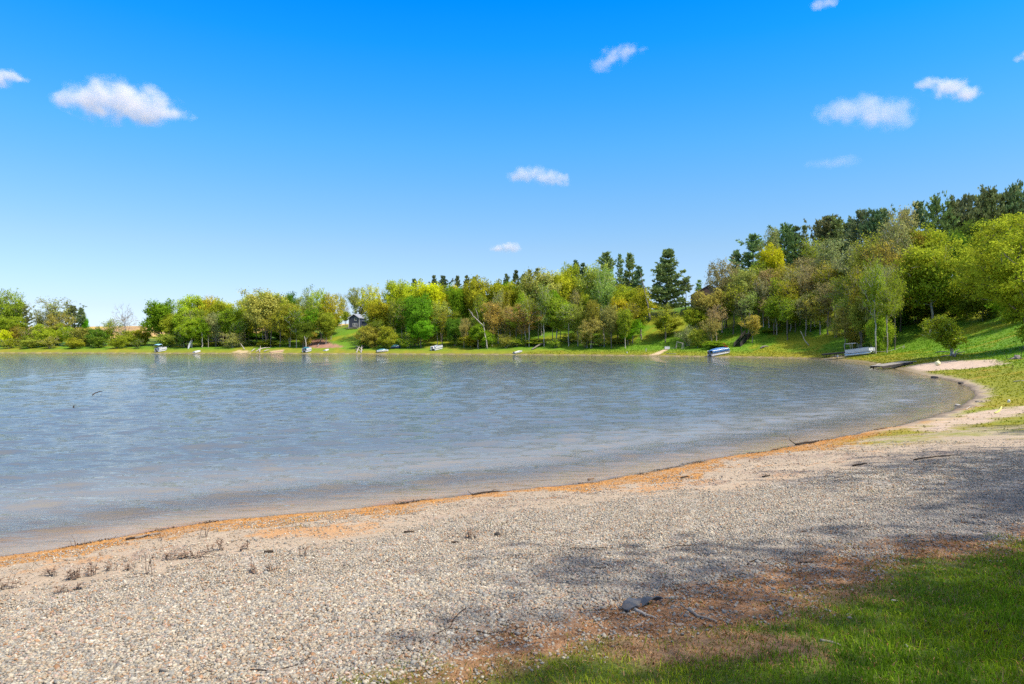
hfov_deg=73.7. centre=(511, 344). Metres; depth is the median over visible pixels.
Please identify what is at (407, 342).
shrub
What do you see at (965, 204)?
pine tree
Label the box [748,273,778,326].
broadleaf tree
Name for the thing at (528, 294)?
broadleaf tree
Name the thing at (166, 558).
dry weed
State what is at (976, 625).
grass
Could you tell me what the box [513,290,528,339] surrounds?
broadleaf tree
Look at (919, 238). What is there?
broadleaf tree
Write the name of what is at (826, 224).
pine tree
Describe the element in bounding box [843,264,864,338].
broadleaf tree
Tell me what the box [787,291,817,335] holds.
broadleaf tree
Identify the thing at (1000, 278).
broadleaf tree
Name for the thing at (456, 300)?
broadleaf tree
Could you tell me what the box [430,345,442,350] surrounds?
pontoon boat
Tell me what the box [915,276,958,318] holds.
shrub
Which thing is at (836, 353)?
dock section
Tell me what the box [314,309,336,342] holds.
broadleaf tree
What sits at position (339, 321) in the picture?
broadleaf tree
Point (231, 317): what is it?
broadleaf tree
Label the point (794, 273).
broadleaf tree
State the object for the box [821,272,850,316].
broadleaf tree
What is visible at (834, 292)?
broadleaf tree
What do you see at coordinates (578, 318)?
broadleaf tree
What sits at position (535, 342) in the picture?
shrub
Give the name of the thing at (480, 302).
broadleaf tree
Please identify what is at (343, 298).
broadleaf tree
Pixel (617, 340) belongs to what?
shrub
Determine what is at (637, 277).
pine tree
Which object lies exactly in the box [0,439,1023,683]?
gravel
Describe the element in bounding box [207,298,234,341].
broadleaf tree
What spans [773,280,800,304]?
broadleaf tree
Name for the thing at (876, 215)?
pine tree
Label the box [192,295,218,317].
broadleaf tree
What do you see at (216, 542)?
dry weed
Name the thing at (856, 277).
broadleaf tree
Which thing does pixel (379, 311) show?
broadleaf tree
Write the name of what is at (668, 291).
pine tree
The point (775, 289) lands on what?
broadleaf tree
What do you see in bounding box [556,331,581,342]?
shrub
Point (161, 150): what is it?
sky
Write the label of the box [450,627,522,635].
stick
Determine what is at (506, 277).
pine tree
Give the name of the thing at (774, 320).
broadleaf tree
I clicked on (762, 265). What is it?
broadleaf tree
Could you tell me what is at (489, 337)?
shrub
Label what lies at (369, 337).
shrub
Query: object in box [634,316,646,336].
broadleaf tree
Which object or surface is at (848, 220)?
pine tree
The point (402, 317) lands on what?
broadleaf tree
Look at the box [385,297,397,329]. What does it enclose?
broadleaf tree
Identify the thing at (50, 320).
broadleaf tree
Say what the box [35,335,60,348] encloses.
shrub
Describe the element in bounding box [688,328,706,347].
shrub
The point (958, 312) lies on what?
tree
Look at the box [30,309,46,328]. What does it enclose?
broadleaf tree
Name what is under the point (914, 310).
shrub
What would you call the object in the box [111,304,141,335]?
bare tree
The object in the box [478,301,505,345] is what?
broadleaf tree
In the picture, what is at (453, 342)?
shrub
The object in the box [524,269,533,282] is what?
pine tree
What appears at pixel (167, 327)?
broadleaf tree
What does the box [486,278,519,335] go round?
broadleaf tree
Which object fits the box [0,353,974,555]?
lake water
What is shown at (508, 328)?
broadleaf tree
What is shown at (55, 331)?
shrub
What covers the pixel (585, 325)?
broadleaf tree
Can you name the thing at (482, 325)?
dead tree
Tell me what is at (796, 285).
broadleaf tree
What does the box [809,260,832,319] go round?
broadleaf tree
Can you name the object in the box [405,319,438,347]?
broadleaf tree
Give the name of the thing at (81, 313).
pine tree
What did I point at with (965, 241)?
broadleaf tree
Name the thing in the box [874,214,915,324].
broadleaf tree
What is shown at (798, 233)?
pine tree
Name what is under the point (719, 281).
broadleaf tree
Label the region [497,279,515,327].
broadleaf tree
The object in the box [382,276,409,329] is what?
broadleaf tree
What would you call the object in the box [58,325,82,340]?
shrub
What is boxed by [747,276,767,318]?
broadleaf tree
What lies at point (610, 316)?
broadleaf tree
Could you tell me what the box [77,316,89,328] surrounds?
broadleaf tree
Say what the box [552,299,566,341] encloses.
broadleaf tree
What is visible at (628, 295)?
broadleaf tree
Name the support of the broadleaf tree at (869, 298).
on the ground at (338, 343)
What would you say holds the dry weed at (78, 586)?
on the ground at (338, 343)
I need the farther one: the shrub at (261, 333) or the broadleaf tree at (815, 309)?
the shrub at (261, 333)
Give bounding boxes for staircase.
[734,330,751,346]
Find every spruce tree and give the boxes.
[615,253,623,285]
[695,280,701,290]
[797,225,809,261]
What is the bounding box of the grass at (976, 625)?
[0,311,1023,683]
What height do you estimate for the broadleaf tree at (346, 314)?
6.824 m
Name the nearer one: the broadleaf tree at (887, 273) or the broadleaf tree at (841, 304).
the broadleaf tree at (887, 273)
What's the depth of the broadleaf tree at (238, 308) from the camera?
263.70 m
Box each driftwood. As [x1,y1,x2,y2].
[468,490,502,494]
[789,439,818,444]
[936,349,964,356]
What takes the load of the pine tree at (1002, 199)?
on the ground at (338, 343)
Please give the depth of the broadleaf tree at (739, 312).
195.68 m
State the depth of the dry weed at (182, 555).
8.49 m
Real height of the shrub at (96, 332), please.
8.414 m
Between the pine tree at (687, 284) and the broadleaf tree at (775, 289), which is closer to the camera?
the broadleaf tree at (775, 289)
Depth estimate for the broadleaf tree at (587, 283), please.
235.26 m
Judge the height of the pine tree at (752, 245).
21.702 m
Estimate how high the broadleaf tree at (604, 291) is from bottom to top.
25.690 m
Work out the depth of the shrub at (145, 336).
271.95 m
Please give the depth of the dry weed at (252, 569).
7.42 m
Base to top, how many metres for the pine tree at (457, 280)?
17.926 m
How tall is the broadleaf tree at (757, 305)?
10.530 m
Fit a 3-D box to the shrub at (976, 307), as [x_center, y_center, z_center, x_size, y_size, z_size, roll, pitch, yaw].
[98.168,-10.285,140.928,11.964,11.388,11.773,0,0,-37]
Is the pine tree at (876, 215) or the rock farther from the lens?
the pine tree at (876, 215)
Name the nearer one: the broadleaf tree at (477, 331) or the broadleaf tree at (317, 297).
the broadleaf tree at (477, 331)
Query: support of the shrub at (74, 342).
on the ground at (338, 343)
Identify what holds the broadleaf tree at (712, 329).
on the ground at (338, 343)
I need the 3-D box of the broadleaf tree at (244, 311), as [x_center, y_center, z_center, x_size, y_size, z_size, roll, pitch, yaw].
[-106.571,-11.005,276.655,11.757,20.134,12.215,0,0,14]
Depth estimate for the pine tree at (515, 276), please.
279.83 m
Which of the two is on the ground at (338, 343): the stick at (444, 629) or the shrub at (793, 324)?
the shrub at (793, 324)
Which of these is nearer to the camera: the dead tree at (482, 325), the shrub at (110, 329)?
the dead tree at (482, 325)
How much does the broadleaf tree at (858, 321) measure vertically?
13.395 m
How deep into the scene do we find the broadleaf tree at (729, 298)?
198.43 m
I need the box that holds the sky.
[0,0,1023,326]
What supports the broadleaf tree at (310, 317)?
on the ground at (338, 343)
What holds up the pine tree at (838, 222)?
on the ground at (338, 343)
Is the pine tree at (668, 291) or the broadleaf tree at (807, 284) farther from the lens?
the pine tree at (668, 291)
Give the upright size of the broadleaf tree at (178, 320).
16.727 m
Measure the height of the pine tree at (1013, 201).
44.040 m
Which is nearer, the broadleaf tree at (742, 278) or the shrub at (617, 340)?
the broadleaf tree at (742, 278)
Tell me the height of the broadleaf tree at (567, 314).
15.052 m
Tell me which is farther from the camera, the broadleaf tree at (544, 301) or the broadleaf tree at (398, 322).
the broadleaf tree at (398, 322)
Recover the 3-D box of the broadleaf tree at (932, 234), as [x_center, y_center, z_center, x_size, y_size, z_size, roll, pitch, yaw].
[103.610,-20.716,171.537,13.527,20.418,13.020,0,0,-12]
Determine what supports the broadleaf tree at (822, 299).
on the ground at (338, 343)
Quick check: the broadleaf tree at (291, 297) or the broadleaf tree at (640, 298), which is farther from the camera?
the broadleaf tree at (291, 297)
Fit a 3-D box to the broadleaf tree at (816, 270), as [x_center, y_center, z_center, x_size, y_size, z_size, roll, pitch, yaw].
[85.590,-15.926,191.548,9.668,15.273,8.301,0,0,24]
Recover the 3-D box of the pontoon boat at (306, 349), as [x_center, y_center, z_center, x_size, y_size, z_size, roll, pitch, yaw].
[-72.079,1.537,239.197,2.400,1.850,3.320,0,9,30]
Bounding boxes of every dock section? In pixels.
[822,352,844,356]
[870,361,912,368]
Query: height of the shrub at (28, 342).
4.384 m
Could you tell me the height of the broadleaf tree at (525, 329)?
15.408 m
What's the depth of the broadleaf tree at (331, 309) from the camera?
264.99 m
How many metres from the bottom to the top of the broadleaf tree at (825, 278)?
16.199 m
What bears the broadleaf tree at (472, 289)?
on the ground at (338, 343)
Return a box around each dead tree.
[469,308,487,348]
[640,273,650,319]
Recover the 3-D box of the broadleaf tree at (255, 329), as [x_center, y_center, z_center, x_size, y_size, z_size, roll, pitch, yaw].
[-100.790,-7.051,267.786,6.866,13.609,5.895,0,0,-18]
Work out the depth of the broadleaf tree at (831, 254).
189.79 m
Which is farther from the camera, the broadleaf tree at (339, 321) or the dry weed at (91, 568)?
the broadleaf tree at (339, 321)
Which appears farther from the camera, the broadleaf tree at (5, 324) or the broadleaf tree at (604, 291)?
the broadleaf tree at (5, 324)
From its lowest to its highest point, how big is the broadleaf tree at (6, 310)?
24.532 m
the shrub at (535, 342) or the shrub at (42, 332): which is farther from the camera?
the shrub at (42, 332)
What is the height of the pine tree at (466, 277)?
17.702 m
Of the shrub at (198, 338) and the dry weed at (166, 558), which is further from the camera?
the shrub at (198, 338)
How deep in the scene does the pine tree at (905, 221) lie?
227.45 m
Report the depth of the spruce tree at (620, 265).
260.96 m
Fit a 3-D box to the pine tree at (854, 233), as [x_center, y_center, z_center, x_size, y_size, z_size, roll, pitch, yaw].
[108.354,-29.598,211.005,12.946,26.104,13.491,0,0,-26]
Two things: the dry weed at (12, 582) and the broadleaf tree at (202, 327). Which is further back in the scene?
the broadleaf tree at (202, 327)
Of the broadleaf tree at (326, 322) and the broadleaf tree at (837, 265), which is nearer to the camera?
the broadleaf tree at (837, 265)
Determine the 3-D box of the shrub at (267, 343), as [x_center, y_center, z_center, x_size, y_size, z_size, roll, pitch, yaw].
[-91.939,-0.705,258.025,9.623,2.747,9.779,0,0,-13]
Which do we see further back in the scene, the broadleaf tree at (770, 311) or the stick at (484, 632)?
the broadleaf tree at (770, 311)
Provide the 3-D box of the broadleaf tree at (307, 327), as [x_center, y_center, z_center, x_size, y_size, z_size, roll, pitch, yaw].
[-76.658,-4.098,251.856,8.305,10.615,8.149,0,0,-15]
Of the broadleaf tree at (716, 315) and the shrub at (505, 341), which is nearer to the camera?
the broadleaf tree at (716, 315)
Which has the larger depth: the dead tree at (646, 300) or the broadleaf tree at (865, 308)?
the dead tree at (646, 300)
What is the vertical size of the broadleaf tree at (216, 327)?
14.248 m
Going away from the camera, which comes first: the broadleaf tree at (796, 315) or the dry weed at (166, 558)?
the dry weed at (166, 558)
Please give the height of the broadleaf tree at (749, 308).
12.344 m
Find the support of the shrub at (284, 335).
on the ground at (338, 343)
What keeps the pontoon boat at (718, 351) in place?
on the lake water
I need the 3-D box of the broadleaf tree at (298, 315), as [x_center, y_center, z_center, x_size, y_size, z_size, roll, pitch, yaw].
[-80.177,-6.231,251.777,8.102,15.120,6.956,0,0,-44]
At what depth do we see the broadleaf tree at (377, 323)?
245.52 m
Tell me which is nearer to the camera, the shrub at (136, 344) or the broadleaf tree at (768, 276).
the broadleaf tree at (768, 276)
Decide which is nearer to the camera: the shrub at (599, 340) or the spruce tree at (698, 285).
the shrub at (599, 340)
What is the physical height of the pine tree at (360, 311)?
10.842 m
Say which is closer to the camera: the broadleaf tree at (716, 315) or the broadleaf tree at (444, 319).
the broadleaf tree at (716, 315)
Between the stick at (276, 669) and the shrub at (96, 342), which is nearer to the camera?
the stick at (276, 669)
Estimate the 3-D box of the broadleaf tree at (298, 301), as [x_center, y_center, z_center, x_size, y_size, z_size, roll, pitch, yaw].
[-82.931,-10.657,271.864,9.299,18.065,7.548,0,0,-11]
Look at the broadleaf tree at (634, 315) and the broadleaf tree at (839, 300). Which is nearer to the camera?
the broadleaf tree at (839, 300)
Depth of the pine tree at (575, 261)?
268.53 m
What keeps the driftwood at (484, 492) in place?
on the ground at (338, 343)
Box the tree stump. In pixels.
[1009,355,1020,359]
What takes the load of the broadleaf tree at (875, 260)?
on the ground at (338, 343)
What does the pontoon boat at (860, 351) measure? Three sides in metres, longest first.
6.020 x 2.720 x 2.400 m
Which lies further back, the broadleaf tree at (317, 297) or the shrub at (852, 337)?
the broadleaf tree at (317, 297)
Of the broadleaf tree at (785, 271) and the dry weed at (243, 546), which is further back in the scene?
the broadleaf tree at (785, 271)
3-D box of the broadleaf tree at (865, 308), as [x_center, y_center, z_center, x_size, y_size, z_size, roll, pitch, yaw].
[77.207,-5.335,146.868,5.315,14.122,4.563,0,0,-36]
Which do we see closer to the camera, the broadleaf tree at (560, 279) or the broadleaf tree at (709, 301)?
the broadleaf tree at (709, 301)
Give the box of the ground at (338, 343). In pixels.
[0,291,1023,683]
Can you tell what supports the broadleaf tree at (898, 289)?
on the ground at (338, 343)
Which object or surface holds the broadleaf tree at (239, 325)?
on the ground at (338, 343)
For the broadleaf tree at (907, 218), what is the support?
on the ground at (338, 343)
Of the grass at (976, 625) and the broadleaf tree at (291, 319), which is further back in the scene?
the broadleaf tree at (291, 319)
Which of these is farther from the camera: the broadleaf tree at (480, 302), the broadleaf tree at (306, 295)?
the broadleaf tree at (306, 295)
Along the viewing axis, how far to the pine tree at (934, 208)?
237.99 m
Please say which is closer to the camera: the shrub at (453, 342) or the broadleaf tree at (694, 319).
the broadleaf tree at (694, 319)
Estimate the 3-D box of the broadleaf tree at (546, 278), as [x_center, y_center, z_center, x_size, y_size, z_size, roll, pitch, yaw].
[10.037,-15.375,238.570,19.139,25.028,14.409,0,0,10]
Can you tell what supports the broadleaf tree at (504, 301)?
on the ground at (338, 343)
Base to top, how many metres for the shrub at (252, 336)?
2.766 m
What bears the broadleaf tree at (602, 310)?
on the ground at (338, 343)
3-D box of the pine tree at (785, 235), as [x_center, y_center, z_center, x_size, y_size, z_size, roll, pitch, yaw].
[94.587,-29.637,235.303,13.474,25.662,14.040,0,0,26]
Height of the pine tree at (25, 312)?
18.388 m
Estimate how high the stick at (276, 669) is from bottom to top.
0.030 m
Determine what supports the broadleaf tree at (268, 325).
on the ground at (338, 343)
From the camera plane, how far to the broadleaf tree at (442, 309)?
244.87 m
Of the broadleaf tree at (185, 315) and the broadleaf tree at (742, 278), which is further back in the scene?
the broadleaf tree at (185, 315)
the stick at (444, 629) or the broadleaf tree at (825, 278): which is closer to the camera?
the stick at (444, 629)
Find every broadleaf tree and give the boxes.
[0,286,28,322]
[0,313,27,331]
[24,296,75,328]
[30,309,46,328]
[43,312,76,331]
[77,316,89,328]
[138,298,177,345]
[158,313,174,334]
[170,304,193,345]
[171,294,208,340]
[174,309,194,341]
[174,316,198,347]
[188,317,212,347]
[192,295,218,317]
[193,308,210,320]
[199,316,214,346]
[204,311,225,346]
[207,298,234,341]
[215,307,246,337]
[230,318,247,340]
[232,295,257,339]
[236,286,301,340]
[237,288,292,339]
[241,312,251,343]
[247,314,260,343]
[260,316,277,346]
[267,313,286,346]
[270,301,307,346]
[283,291,295,305]
[284,309,305,347]
[293,320,314,347]
[295,296,305,316]
[300,285,314,307]
[302,305,316,344]
[302,306,319,333]
[306,286,332,337]
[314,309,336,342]
[319,290,346,339]
[334,312,343,328]
[336,293,348,326]
[342,310,350,319]
[347,287,360,313]
[357,283,384,319]
[364,299,391,344]
[367,319,386,346]
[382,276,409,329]
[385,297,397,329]
[392,296,410,343]
[393,303,407,339]
[397,280,415,331]
[398,293,434,345]
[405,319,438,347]
[412,278,446,323]
[430,297,451,341]
[431,316,443,344]
[433,309,449,343]
[442,282,458,306]
[444,317,464,345]
[445,283,470,320]
[448,310,463,321]
[459,318,470,341]
[461,274,492,316]
[466,306,484,327]
[467,323,491,348]
[472,293,487,345]
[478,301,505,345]
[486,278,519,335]
[491,288,503,334]
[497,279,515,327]
[497,304,515,337]
[499,290,512,323]
[504,303,542,345]
[506,311,524,339]
[513,281,532,329]
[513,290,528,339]
[517,267,564,334]
[519,294,538,346]
[534,299,545,338]
[535,281,555,345]
[544,296,571,336]
[547,289,561,341]
[550,269,572,330]
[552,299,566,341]
[555,302,576,345]
[555,302,587,345]
[559,261,582,305]
[567,288,583,335]
[570,277,583,303]
[574,318,603,348]
[577,260,614,302]
[577,292,588,318]
[584,298,601,347]
[589,265,617,342]
[598,302,608,345]
[600,305,618,347]
[605,296,629,337]
[611,284,627,295]
[613,283,635,300]
[613,318,644,344]
[614,287,636,307]
[616,308,633,347]
[623,300,640,343]
[626,285,654,338]
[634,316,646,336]
[649,315,685,337]
[657,303,679,342]
[680,307,709,331]
[686,287,726,337]
[699,317,721,340]
[704,255,742,327]
[705,303,729,340]
[717,299,737,332]
[720,282,747,333]
[727,267,759,324]
[732,292,749,333]
[736,315,762,342]
[738,291,757,332]
[743,256,776,312]
[746,266,784,320]
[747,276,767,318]
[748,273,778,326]
[748,294,767,327]
[755,226,779,259]
[755,240,786,282]
[758,296,772,327]
[759,298,784,334]
[762,294,784,334]
[766,277,790,326]
[771,259,797,286]
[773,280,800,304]
[776,297,797,339]
[779,261,803,291]
[779,292,807,331]
[784,275,816,325]
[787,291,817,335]
[789,255,818,283]
[794,237,828,270]
[796,261,821,317]
[796,290,818,331]
[796,294,833,334]
[800,260,831,296]
[809,237,851,310]
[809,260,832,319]
[812,281,838,334]
[813,256,842,326]
[815,269,843,325]
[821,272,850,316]
[823,274,845,321]
[824,240,863,278]
[826,306,853,348]
[830,286,857,331]
[832,293,848,328]
[839,262,862,347]
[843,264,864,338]
[844,222,892,277]
[846,274,862,341]
[847,293,869,347]
[849,266,885,345]
[853,265,884,346]
[855,282,904,317]
[856,248,892,292]
[858,292,879,328]
[859,257,888,352]
[860,235,899,268]
[873,263,898,318]
[873,281,900,352]
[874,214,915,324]
[881,201,922,246]
[883,249,911,331]
[885,234,973,331]
[885,263,906,349]
[890,273,913,341]
[891,228,931,266]
[899,220,961,270]
[934,229,969,283]
[942,212,1023,342]
[946,217,1002,271]
[974,225,1017,260]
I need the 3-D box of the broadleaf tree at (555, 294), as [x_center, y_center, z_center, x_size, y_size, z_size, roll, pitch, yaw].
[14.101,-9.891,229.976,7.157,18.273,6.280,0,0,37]
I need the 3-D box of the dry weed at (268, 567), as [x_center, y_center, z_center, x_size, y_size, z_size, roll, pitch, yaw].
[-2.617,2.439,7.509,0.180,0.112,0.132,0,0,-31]
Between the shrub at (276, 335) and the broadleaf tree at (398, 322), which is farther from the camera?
the shrub at (276, 335)
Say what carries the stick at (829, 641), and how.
on the ground at (338, 343)
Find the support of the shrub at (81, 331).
on the ground at (338, 343)
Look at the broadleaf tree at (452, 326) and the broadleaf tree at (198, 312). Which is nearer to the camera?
the broadleaf tree at (452, 326)
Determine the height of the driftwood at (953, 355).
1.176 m
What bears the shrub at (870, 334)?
on the ground at (338, 343)
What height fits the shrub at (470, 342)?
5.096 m
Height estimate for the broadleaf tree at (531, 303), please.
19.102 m
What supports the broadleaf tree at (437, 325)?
on the ground at (338, 343)
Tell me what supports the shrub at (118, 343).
on the ground at (338, 343)
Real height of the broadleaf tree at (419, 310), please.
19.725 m
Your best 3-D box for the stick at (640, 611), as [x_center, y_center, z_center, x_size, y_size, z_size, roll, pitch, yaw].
[1.057,2.165,5.481,0.056,0.053,0.289,0,0,-23]
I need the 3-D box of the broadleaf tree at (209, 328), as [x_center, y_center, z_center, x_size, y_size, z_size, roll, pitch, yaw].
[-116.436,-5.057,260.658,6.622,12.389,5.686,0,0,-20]
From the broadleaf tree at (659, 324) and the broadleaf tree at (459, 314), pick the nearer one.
the broadleaf tree at (659, 324)
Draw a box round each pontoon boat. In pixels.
[154,344,166,351]
[302,347,311,351]
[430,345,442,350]
[707,347,729,356]
[844,343,874,356]
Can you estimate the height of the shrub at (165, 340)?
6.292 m
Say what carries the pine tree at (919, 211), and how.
on the ground at (338, 343)
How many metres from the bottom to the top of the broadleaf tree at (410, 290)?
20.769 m
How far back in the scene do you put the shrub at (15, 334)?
275.87 m
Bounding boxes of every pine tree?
[13,302,35,330]
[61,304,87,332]
[74,306,85,322]
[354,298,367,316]
[411,278,417,287]
[428,275,436,284]
[435,275,452,309]
[451,275,461,308]
[463,275,469,285]
[503,273,509,283]
[512,269,521,287]
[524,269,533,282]
[572,259,582,276]
[579,262,587,280]
[595,251,623,284]
[618,252,643,291]
[629,266,647,292]
[642,248,692,311]
[679,276,693,309]
[726,233,764,278]
[728,249,743,277]
[767,222,805,268]
[788,225,804,275]
[799,214,847,262]
[803,218,822,254]
[821,214,860,264]
[836,209,881,261]
[840,219,856,266]
[857,203,896,253]
[866,207,893,256]
[901,209,912,230]
[912,200,929,234]
[915,190,960,237]
[937,201,963,280]
[940,193,996,235]
[968,178,1019,238]
[996,192,1008,221]
[997,180,1023,249]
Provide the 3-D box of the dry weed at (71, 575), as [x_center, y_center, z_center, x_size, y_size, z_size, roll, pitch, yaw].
[-4.962,2.582,7.709,0.214,0.147,0.237,0,0,-37]
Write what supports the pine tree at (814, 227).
on the ground at (338, 343)
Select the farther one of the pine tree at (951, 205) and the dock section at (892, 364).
the pine tree at (951, 205)
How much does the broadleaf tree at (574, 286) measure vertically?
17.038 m
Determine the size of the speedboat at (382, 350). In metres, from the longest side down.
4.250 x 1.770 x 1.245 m
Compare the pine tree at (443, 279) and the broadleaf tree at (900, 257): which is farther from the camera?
the pine tree at (443, 279)
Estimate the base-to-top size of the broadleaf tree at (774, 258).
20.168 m
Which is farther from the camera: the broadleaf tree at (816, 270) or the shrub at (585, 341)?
the shrub at (585, 341)
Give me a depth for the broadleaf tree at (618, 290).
233.34 m
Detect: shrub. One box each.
[0,329,14,346]
[0,337,21,348]
[2,324,26,345]
[18,326,33,340]
[19,338,41,347]
[24,323,58,346]
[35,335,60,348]
[48,323,72,345]
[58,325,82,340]
[62,337,84,348]
[69,325,91,346]
[83,327,110,344]
[86,337,107,347]
[96,318,127,341]
[106,338,130,347]
[116,330,142,346]
[130,339,143,347]
[133,327,152,344]
[155,334,175,346]
[170,329,193,346]
[193,333,212,345]
[207,341,229,345]
[216,330,248,347]
[238,339,260,345]
[243,333,266,338]
[252,330,270,338]
[257,339,278,346]
[269,330,283,338]
[277,338,297,345]
[279,332,294,339]
[295,331,317,346]
[350,340,366,346]
[353,325,382,347]
[376,325,400,348]
[396,331,420,347]
[443,331,460,345]
[457,335,481,346]
[479,331,496,347]
[497,333,514,347]
[507,336,527,346]
[522,339,546,345]
[547,337,560,347]
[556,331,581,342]
[575,330,598,347]
[589,333,610,345]
[610,338,625,343]
[674,323,698,345]
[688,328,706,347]
[699,340,730,347]
[780,319,802,326]
[826,318,841,337]
[843,327,866,348]
[862,317,894,352]
[868,316,898,351]
[889,297,916,326]
[903,296,935,322]
[914,312,970,354]
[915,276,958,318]
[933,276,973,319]
[955,282,1001,320]
[983,297,1008,312]
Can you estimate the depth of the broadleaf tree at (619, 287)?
240.13 m
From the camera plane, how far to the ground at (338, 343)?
11.57 m
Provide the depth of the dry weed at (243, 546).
8.79 m
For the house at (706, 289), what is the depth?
226.16 m
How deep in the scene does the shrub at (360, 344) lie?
245.59 m
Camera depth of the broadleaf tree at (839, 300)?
169.24 m
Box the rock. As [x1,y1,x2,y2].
[621,596,662,610]
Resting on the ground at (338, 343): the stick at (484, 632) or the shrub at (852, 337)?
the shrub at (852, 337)
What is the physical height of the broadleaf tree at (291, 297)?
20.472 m
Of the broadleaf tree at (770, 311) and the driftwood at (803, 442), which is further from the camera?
the broadleaf tree at (770, 311)
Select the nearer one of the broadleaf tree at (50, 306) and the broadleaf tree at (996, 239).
the broadleaf tree at (996, 239)
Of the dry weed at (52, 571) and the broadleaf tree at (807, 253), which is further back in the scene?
the broadleaf tree at (807, 253)
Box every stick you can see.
[134,532,160,538]
[250,657,309,671]
[412,608,465,645]
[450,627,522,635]
[570,547,619,548]
[633,608,656,618]
[687,608,716,620]
[820,639,840,644]
[913,455,949,459]
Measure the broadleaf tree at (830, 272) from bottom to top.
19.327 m
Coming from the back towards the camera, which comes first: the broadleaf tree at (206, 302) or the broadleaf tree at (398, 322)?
the broadleaf tree at (206, 302)
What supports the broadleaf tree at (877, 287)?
on the ground at (338, 343)
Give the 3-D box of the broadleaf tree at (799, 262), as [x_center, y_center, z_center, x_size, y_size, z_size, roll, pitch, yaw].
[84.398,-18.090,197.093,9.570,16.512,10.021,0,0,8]
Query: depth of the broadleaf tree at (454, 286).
261.51 m
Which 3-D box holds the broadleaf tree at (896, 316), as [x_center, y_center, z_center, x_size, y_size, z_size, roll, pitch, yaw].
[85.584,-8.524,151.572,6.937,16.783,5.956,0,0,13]
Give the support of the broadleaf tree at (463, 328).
on the ground at (338, 343)
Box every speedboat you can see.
[376,349,387,351]
[390,345,400,348]
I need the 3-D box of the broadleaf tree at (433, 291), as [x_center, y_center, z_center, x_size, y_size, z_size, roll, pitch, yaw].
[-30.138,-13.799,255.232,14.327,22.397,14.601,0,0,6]
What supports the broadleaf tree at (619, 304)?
on the ground at (338, 343)
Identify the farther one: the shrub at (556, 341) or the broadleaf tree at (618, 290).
the broadleaf tree at (618, 290)
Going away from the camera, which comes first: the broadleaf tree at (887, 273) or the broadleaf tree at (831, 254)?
the broadleaf tree at (887, 273)
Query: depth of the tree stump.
71.98 m
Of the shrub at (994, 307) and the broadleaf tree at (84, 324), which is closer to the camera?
the shrub at (994, 307)
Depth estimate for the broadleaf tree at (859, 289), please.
154.21 m
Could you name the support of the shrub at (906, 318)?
on the ground at (338, 343)
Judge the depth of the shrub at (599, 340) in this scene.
215.28 m
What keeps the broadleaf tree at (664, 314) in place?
on the ground at (338, 343)
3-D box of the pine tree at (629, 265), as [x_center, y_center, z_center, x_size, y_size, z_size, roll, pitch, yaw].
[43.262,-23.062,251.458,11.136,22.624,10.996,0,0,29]
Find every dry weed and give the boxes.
[0,570,20,589]
[41,565,56,575]
[53,582,82,592]
[64,565,82,579]
[75,558,100,577]
[105,560,118,569]
[124,562,134,569]
[145,552,155,574]
[161,550,176,559]
[173,550,194,558]
[188,549,207,557]
[206,539,224,551]
[236,540,249,550]
[249,559,258,573]
[265,564,277,570]
[463,528,477,539]
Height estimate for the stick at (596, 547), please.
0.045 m
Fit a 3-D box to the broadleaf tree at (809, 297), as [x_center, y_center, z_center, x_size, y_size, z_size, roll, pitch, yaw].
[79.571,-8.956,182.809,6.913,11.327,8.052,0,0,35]
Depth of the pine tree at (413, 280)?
290.44 m
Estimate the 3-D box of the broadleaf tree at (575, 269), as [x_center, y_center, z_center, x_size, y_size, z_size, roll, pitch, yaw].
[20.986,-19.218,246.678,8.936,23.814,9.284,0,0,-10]
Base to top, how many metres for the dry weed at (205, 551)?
0.122 m
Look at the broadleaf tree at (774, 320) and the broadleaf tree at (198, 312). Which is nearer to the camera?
the broadleaf tree at (774, 320)
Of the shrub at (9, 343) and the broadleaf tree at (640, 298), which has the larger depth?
the shrub at (9, 343)
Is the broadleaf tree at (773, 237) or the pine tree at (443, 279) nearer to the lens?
the broadleaf tree at (773, 237)
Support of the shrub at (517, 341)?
on the ground at (338, 343)
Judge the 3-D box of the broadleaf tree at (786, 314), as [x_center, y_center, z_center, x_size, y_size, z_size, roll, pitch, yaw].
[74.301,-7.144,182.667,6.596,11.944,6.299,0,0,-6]
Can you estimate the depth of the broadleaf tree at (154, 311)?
266.14 m
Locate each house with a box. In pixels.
[209,329,225,341]
[347,314,367,328]
[690,285,732,308]
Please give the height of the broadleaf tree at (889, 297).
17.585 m
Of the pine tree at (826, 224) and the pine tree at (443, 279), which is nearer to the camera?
the pine tree at (826, 224)
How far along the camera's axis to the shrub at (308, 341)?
253.64 m
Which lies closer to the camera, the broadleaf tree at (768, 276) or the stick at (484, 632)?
the stick at (484, 632)
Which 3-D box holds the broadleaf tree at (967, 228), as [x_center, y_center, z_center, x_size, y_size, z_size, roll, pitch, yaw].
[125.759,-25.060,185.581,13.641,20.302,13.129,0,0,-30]
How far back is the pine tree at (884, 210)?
206.84 m
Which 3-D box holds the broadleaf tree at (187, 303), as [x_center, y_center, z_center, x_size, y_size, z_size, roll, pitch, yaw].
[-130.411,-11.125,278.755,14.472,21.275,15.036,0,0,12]
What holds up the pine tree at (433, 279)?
on the ground at (338, 343)
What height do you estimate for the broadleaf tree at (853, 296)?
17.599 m
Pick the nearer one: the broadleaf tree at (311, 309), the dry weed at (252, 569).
the dry weed at (252, 569)
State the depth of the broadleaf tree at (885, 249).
159.37 m
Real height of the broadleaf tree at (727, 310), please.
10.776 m
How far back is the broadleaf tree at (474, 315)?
235.95 m
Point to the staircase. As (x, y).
(742, 335)
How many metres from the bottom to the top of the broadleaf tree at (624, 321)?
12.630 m
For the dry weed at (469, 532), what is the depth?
8.88 m

